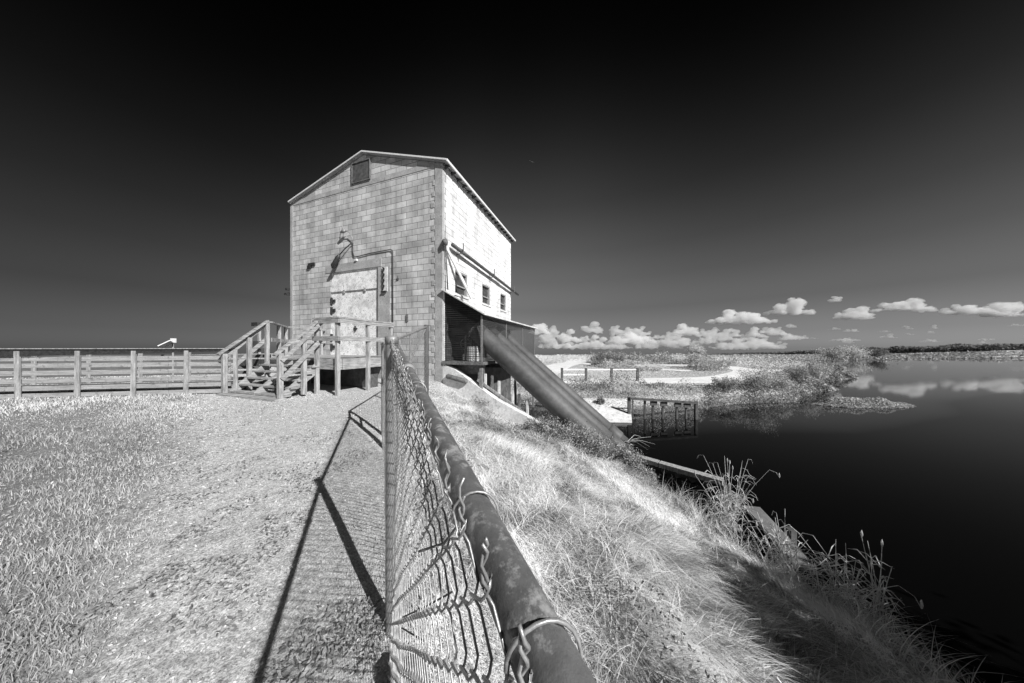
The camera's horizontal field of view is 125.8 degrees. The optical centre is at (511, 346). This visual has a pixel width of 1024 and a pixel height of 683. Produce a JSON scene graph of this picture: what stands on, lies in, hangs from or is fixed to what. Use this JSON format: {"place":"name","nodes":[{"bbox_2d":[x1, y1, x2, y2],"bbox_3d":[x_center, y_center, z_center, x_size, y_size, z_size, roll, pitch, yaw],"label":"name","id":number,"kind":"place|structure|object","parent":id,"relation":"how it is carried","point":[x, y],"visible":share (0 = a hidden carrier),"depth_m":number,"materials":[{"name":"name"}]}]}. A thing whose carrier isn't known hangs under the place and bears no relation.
{"place":"outdoors","nodes":[
{"label":"outdoors","id":0,"kind":"place"},
{"bbox_2d":[0,350,1023,682],"bbox_3d":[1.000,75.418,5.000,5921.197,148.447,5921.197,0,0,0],"label":"ground","id":1,"kind":"structure","parent":0,"point":[174,654],"depth_m":1.97,"materials":[{"name":"grey plant"}]},
{"bbox_2d":[0,348,237,398],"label":"board fence","id":2,"kind":"object","parent":1,"relation":"on","point":[15,355],"visible":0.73,"depth_m":6.53,"materials":[{"name":"grey wood"}]},
{"bbox_2d":[0,380,263,392],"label":"boardwalk","id":3,"kind":"structure","parent":1,"relation":"on","point":[257,381],"depth_m":7.04,"materials":[{"name":"grey wood"}]},
{"bbox_2d":[0,352,280,384],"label":"board fence","id":4,"kind":"object","parent":1,"relation":"on","point":[126,368],"visible":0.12,"depth_m":7.77,"materials":[{"name":"grey wood"}]},
{"bbox_2d":[158,338,175,381],"bbox_3d":[-10.468,0.568,7.976,0.333,1.663,0.502,0,0,-42],"label":"slanted sign","id":5,"kind":"object","parent":1,"relation":"on","point":[171,341],"visible":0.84,"depth_m":7.95,"materials":[{"name":"white paint"}]},
{"bbox_2d":[0,395,384,682],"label":"lawn weeds","id":6,"kind":"object","parent":1,"relation":"on","point":[286,673],"visible":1,"depth_m":1.38,"materials":[{"name":"grey plant"}]},
{"bbox_2d":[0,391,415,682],"bbox_3d":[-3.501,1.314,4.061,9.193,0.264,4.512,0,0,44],"label":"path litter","id":7,"kind":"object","parent":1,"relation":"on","point":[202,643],"visible":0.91,"depth_m":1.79,"materials":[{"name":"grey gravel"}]},
{"bbox_2d":[0,367,425,682],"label":"lawn grass","id":8,"kind":"structure","parent":1,"relation":"on","point":[50,502],"depth_m":2.25,"materials":[{"name":"grey plant"}]},
{"bbox_2d":[251,322,263,358],"bbox_3d":[-8.579,0.290,8.853,0.450,2.220,0.250,0,0,20],"label":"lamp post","id":9,"kind":"object","parent":1,"relation":"on","point":[254,343],"visible":0.36,"depth_m":8.76,"materials":[{"name":"white metal"}]},
{"bbox_2d":[216,317,322,401],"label":"wooden stairs","id":10,"kind":"structure","parent":1,"relation":"on","point":[279,377],"depth_m":6.82,"materials":[{"name":"grey wood"}]},
{"bbox_2d":[239,317,393,395],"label":"loading deck","id":11,"kind":"structure","parent":1,"relation":"on","point":[337,370],"depth_m":7.52,"materials":[{"name":"grey wood"}]},
{"bbox_2d":[284,150,515,401],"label":"pump house","id":12,"kind":"structure","parent":1,"relation":"on","point":[370,231],"depth_m":10.56,"materials":[{"name":"grey brick"}]},
{"bbox_2d":[330,267,377,354],"bbox_3d":[-6.487,-1.425,10.773,2.605,3.510,0.130,0,0,20],"label":"door","id":13,"kind":"structure","parent":12,"relation":"in","point":[354,292],"depth_m":10.77,"materials":[{"name":"white wood"}]},
{"bbox_2d":[442,238,448,289],"bbox_3d":[-2.369,-2.927,9.220,0.235,1.756,0.329,0,0,-8],"label":"vertical wall pipe","id":14,"kind":"object","parent":12,"relation":"attached to","point":[444,241],"visible":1,"depth_m":9.32,"materials":[{"name":"metal"}]},
{"bbox_2d":[444,245,471,298],"bbox_3d":[-1.997,-2.795,9.871,0.071,1.799,1.428,0,0,36],"label":"plank","id":15,"kind":"object","parent":12,"relation":"attached to","point":[458,271],"visible":0.79,"depth_m":9.81,"materials":[{"name":"wood"}]},
{"bbox_2d":[454,270,468,299],"bbox_3d":[-2.065,-2.485,10.517,0.190,0.990,1.090,0,0,20],"label":"window","id":16,"kind":"structure","parent":12,"relation":"in","point":[460,291],"depth_m":10.58,"materials":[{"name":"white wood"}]},
{"bbox_2d":[451,243,518,295],"bbox_3d":[-0.907,-3.618,13.156,0.318,0.725,7.608,0,0,20],"label":"wall pipe","id":17,"kind":"object","parent":12,"relation":"attached to","point":[463,252],"depth_m":11.68,"materials":[{"name":"metal"}]},
{"bbox_2d":[482,284,490,306],"bbox_3d":[-1.288,-2.485,12.702,0.190,0.990,0.990,0,0,20],"label":"window","id":18,"kind":"structure","parent":12,"relation":"in","point":[485,289],"depth_m":12.88,"materials":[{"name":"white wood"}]},
{"bbox_2d":[441,288,537,406],"bbox_3d":[-0.491,0.973,12.302,1.680,6.055,7.230,0,0,20],"label":"pump shelter","id":19,"kind":"object","parent":12,"relation":"attached to","point":[456,312],"visible":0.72,"depth_m":9.61,"materials":[{"name":"metal"}]},
{"bbox_2d":[460,335,471,359],"bbox_3d":[-1.685,-0.065,9.574,0.447,1.151,0.098,0,0,14],"label":"valve stand","id":20,"kind":"object","parent":19,"relation":"on","point":[470,341],"visible":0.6,"depth_m":9.53,"materials":[{"name":"metal"}]},
{"bbox_2d":[467,348,478,361],"bbox_3d":[-1.367,0.250,9.212,0.444,0.520,0.444,0,0,20],"label":"barrel","id":21,"kind":"object","parent":19,"relation":"on","point":[472,351],"visible":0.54,"depth_m":9.02,"materials":[{"name":"white paint"}]},
{"bbox_2d":[448,318,619,458],"bbox_3d":[0.757,1.496,8.648,6.440,5.085,0.790,0,0,20],"label":"discharge pipe","id":22,"kind":"object","parent":19,"relation":"attached to","point":[540,389],"visible":0.54,"depth_m":8.46,"materials":[{"name":"metal"}]},
{"bbox_2d":[466,323,630,450],"bbox_3d":[1.138,1.499,9.786,6.394,4.973,0.650,0,0,20],"label":"discharge pipe","id":23,"kind":"object","parent":19,"relation":"attached to","point":[609,434],"visible":0.26,"depth_m":9.42,"materials":[{"name":"metal"}]},
{"bbox_2d":[493,325,628,440],"bbox_3d":[1.527,1.499,10.879,6.394,4.973,0.650,0,0,20],"label":"discharge pipe","id":24,"kind":"object","parent":19,"relation":"attached to","point":[596,414],"visible":0.36,"depth_m":10.47,"materials":[{"name":"metal"}]},
{"bbox_2d":[500,293,506,312],"bbox_3d":[-0.534,-2.485,14.822,0.190,0.990,0.970,0,0,20],"label":"window","id":25,"kind":"structure","parent":12,"relation":"in","point":[502,297],"depth_m":15.02,"materials":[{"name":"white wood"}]},
{"bbox_2d":[381,325,428,435],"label":"fence gate","id":26,"kind":"structure","parent":1,"relation":"on","point":[425,333],"depth_m":5.58,"materials":[{"name":"metal"}]},
{"bbox_2d":[466,398,489,408],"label":"bush","id":27,"kind":"object","parent":1,"relation":"on","point":[482,403],"visible":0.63,"depth_m":8.08,"materials":[{"name":"grey plant"}]},
{"bbox_2d":[382,335,596,682],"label":"chain link fence","id":28,"kind":"object","parent":1,"relation":"on","point":[538,645],"visible":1,"depth_m":0.26,"materials":[{"name":"metal"}]},
{"bbox_2d":[477,369,528,414],"bbox_3d":[-0.331,2.284,8.915,1.896,3.032,0.105,0,0,20],"label":"trash rack","id":29,"kind":"object","parent":1,"relation":"on","point":[492,390],"visible":0.34,"depth_m":8.86,"materials":[{"name":"metal"}]},
{"bbox_2d":[513,423,526,432],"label":"bush","id":30,"kind":"object","parent":1,"relation":"on","point":[517,425],"visible":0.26,"depth_m":7.86,"materials":[{"name":"grey plant"}]},
{"bbox_2d":[443,364,616,461],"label":"wing wall","id":31,"kind":"structure","parent":1,"relation":"on","point":[470,389],"depth_m":8.79,"materials":[{"name":"concrete"}]},
{"bbox_2d":[521,415,549,435],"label":"bush","id":32,"kind":"object","parent":1,"relation":"on","point":[534,423],"visible":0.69,"depth_m":7.64,"materials":[{"name":"grey plant"}]},
{"bbox_2d":[540,413,576,441],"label":"bush","id":33,"kind":"object","parent":1,"relation":"on","point":[552,426],"visible":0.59,"depth_m":7.41,"materials":[{"name":"grey plant"}]},
{"bbox_2d":[558,416,600,454],"bbox_3d":[1.867,2.793,7.269,1.321,1.541,1.074,0,0,37],"label":"bush","id":34,"kind":"object","parent":1,"relation":"on","point":[579,438],"visible":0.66,"depth_m":7.09,"materials":[{"name":"grey plant"}]},
{"bbox_2d":[561,368,638,380],"bbox_3d":[7.469,2.412,22.300,6.606,1.261,0.180,0,0,0],"label":"post fence","id":35,"kind":"object","parent":1,"relation":"on","point":[611,371],"visible":0.8,"depth_m":22.25,"materials":[{"name":"grey wood"}]},
{"bbox_2d":[585,428,619,462],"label":"bush","id":36,"kind":"object","parent":1,"relation":"on","point":[601,445],"visible":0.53,"depth_m":6.87,"materials":[{"name":"grey plant"}]},
{"bbox_2d":[593,351,614,364],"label":"shrub","id":37,"kind":"object","parent":1,"relation":"on","point":[604,356],"visible":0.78,"depth_m":37.82,"materials":[{"name":"grey plant"}]},
{"bbox_2d":[611,351,628,362],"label":"shrub","id":38,"kind":"object","parent":1,"relation":"on","point":[622,358],"visible":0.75,"depth_m":37.91,"materials":[{"name":"grey plant"}]},
{"bbox_2d":[607,441,646,473],"bbox_3d":[2.946,3.030,6.869,0.886,1.184,1.121,0,0,-10],"label":"bush","id":39,"kind":"object","parent":1,"relation":"on","point":[624,455],"visible":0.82,"depth_m":6.66,"materials":[{"name":"grey plant"}]},
{"bbox_2d":[636,465,659,482],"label":"bush","id":40,"kind":"object","parent":1,"relation":"on","point":[645,472],"visible":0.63,"depth_m":6.51,"materials":[{"name":"grey plant"}]},
{"bbox_2d":[590,349,737,371],"bbox_3d":[21.727,1.727,40.536,24.840,2.718,19.255,0,0,0],"label":"thicket","id":41,"kind":"object","parent":1,"relation":"on","point":[698,359],"visible":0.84,"depth_m":36.37,"materials":[{"name":"grey plant"}]},
{"bbox_2d":[368,381,967,682],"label":"bank grass","id":42,"kind":"structure","parent":1,"relation":"on","point":[749,635],"depth_m":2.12,"materials":[{"name":"grey plant"}]},
{"bbox_2d":[631,453,727,491],"bbox_3d":[4.225,3.610,7.275,2.758,0.780,0.220,0,0,45],"label":"sheet pile wale","id":43,"kind":"object","parent":1,"relation":"on","point":[678,470],"visible":0.32,"depth_m":6.89,"materials":[{"name":"grey metal"}]},
{"bbox_2d":[511,362,851,412],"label":"meadow grass","id":44,"kind":"structure","parent":1,"relation":"on","point":[664,371],"depth_m":27.13,"materials":[{"name":"grey plant"}]},
{"bbox_2d":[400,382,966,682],"bbox_3d":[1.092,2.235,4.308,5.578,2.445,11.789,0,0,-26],"label":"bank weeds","id":45,"kind":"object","parent":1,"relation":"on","point":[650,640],"visible":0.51,"depth_m":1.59,"materials":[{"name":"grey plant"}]},
{"bbox_2d":[511,362,857,414],"bbox_3d":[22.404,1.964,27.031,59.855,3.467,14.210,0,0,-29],"label":"shore brush","id":46,"kind":"object","parent":1,"relation":"on","point":[667,387],"visible":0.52,"depth_m":17.25,"materials":[{"name":"grey plant"}]},
{"bbox_2d":[687,343,706,353],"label":"shrub","id":47,"kind":"object","parent":1,"relation":"on","point":[696,349],"visible":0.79,"depth_m":89.38,"materials":[{"name":"grey plant"}]},
{"bbox_2d":[695,471,754,539],"bbox_3d":[4.055,3.043,4.955,0.871,1.017,0.886,0,0,0],"label":"reed plant","id":48,"kind":"object","parent":1,"relation":"on","point":[727,515],"visible":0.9,"depth_m":4.89,"materials":[{"name":"grey plant"}]},
{"bbox_2d":[711,375,745,391],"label":"shrub","id":49,"kind":"object","parent":1,"relation":"on","point":[722,383],"visible":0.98,"depth_m":17.11,"materials":[{"name":"grey plant"}]},
{"bbox_2d":[697,455,779,518],"bbox_3d":[4.595,3.110,5.471,1.098,1.530,1.100,0,0,0],"label":"reed plant","id":50,"kind":"object","parent":1,"relation":"on","point":[736,499],"visible":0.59,"depth_m":5.46,"materials":[{"name":"grey plant"}]},
{"bbox_2d":[723,648,781,682],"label":"reed plant","id":51,"kind":"object","parent":1,"relation":"on","point":[772,677],"visible":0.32,"depth_m":1.45,"materials":[{"name":"grey plant"}]},
{"bbox_2d":[735,365,781,388],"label":"shrub","id":52,"kind":"object","parent":1,"relation":"on","point":[763,378],"visible":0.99,"depth_m":17.55,"materials":[{"name":"grey plant"}]},
{"bbox_2d":[768,372,795,389],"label":"shrub","id":53,"kind":"object","parent":1,"relation":"on","point":[784,382],"visible":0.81,"depth_m":18.20,"materials":[{"name":"grey plant"}]},
{"bbox_2d":[728,501,865,589],"bbox_3d":[3.898,2.954,3.730,1.040,0.846,1.348,0,0,0],"label":"reed plant","id":54,"kind":"object","parent":1,"relation":"on","point":[781,551],"visible":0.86,"depth_m":3.73,"materials":[{"name":"grey plant"}]},
{"bbox_2d":[784,364,810,379],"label":"shrub","id":55,"kind":"object","parent":1,"relation":"on","point":[800,372],"visible":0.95,"depth_m":21.92,"materials":[{"name":"grey plant"}]},
{"bbox_2d":[798,352,838,380],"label":"shrub","id":56,"kind":"object","parent":1,"relation":"on","point":[815,369],"visible":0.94,"depth_m":22.99,"materials":[{"name":"grey plant"}]},
{"bbox_2d":[809,347,852,360],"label":"shrub","id":57,"kind":"object","parent":1,"relation":"on","point":[835,353],"visible":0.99,"depth_m":64.98,"materials":[{"name":"grey plant"}]},
{"bbox_2d":[648,476,1017,682],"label":"shore straw","id":58,"kind":"object","parent":1,"relation":"on","point":[887,640],"visible":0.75,"depth_m":3.05,"materials":[{"name":"grey plant"}]},
{"bbox_2d":[688,343,1023,354],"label":"distant woods","id":59,"kind":"object","parent":1,"relation":"on","point":[959,347],"visible":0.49,"depth_m":240.89,"materials":[{"name":"grey plant"}]},
{"bbox_2d":[839,344,874,359],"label":"shrub","id":60,"kind":"object","parent":1,"relation":"on","point":[858,352],"visible":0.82,"depth_m":70.88,"materials":[{"name":"grey plant"}]},
{"bbox_2d":[797,533,923,624],"bbox_3d":[4.226,2.998,3.270,0.775,0.802,0.891,0,0,-42],"label":"reed plant","id":61,"kind":"object","parent":1,"relation":"on","point":[846,587],"visible":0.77,"depth_m":3.31,"materials":[{"name":"grey plant"}]},
{"bbox_2d":[847,530,907,627],"bbox_3d":[4.543,2.942,3.287,0.474,1.217,0.486,0,0,-33],"label":"reed plant","id":62,"kind":"object","parent":1,"relation":"on","point":[878,594],"visible":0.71,"depth_m":3.25,"materials":[{"name":"grey plant"}]},
{"bbox_2d":[863,347,893,357],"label":"shrub","id":63,"kind":"object","parent":1,"relation":"on","point":[876,353],"visible":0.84,"depth_m":76.97,"materials":[{"name":"grey plant"}]},
{"bbox_2d":[0,0,1023,355],"label":"sky","id":64,"kind":"structure","parent":0,"point":[723,176],"materials":[{"name":"black"}]},
{"bbox_2d":[546,359,586,374],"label":"path","id":65,"kind":"structure","parent":0,"point":[557,367],"depth_m":40.35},
{"bbox_2d":[573,362,691,370],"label":"path","id":66,"kind":"structure","parent":0,"point":[649,368],"depth_m":33.72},
{"bbox_2d":[511,364,773,383],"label":"road","id":67,"kind":"structure","parent":0,"point":[707,379],"depth_m":23.43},
{"bbox_2d":[742,367,786,371],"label":"road","id":68,"kind":"structure","parent":0,"point":[752,369],"depth_m":33.82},
{"bbox_2d":[517,358,1023,682],"bbox_3d":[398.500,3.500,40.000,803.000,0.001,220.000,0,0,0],"label":"water","id":69,"kind":"structure","parent":0,"point":[928,489],"depth_m":6.87,"materials":[{"name":"black liquid"}]},
{"bbox_2d":[583,398,631,422],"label":"concrete ramp","id":70,"kind":"structure","parent":69,"relation":"in","point":[613,412],"depth_m":13.05,"materials":[{"name":"white concrete"}]},
{"bbox_2d":[596,396,604,404],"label":"shrub","id":71,"kind":"object","parent":70,"relation":"on","point":[601,400],"visible":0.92,"depth_m":13.51,"materials":[{"name":"grey plant"}]},
{"bbox_2d":[623,435,652,449],"bbox_3d":[4.605,3.395,9.714,0.984,0.228,1.800,0,0,0],"label":"driftwood","id":72,"kind":"object","parent":69,"relation":"on","point":[625,441],"visible":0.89,"depth_m":9.50,"materials":[{"name":"grey wood"}]},
{"bbox_2d":[627,397,697,419],"bbox_3d":[7.295,3.259,12.703,3.368,1.683,0.255,0,0,0],"label":"timber frame","id":73,"kind":"object","parent":69,"relation":"in","point":[677,403],"visible":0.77,"depth_m":12.67,"materials":[{"name":"grey wood"}]},
{"bbox_2d":[744,505,816,571],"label":"bank beam","id":74,"kind":"structure","parent":69,"relation":"in","point":[765,517],"depth_m":4.56,"materials":[{"name":"grey wood"}]},
{"bbox_2d":[535,350,1023,377],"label":"marsh","id":75,"kind":"structure","parent":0,"point":[762,360],"depth_m":70.61,"materials":[{"name":"grey plant"}]},
{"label":"islet","id":76,"kind":"structure","parent":0,"visible":0},
{"bbox_2d":[816,397,915,408],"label":"islet grass","id":77,"kind":"structure","parent":76,"relation":"on","point":[872,402],"depth_m":15.37,"materials":[{"name":"grey plant"}]}
]}

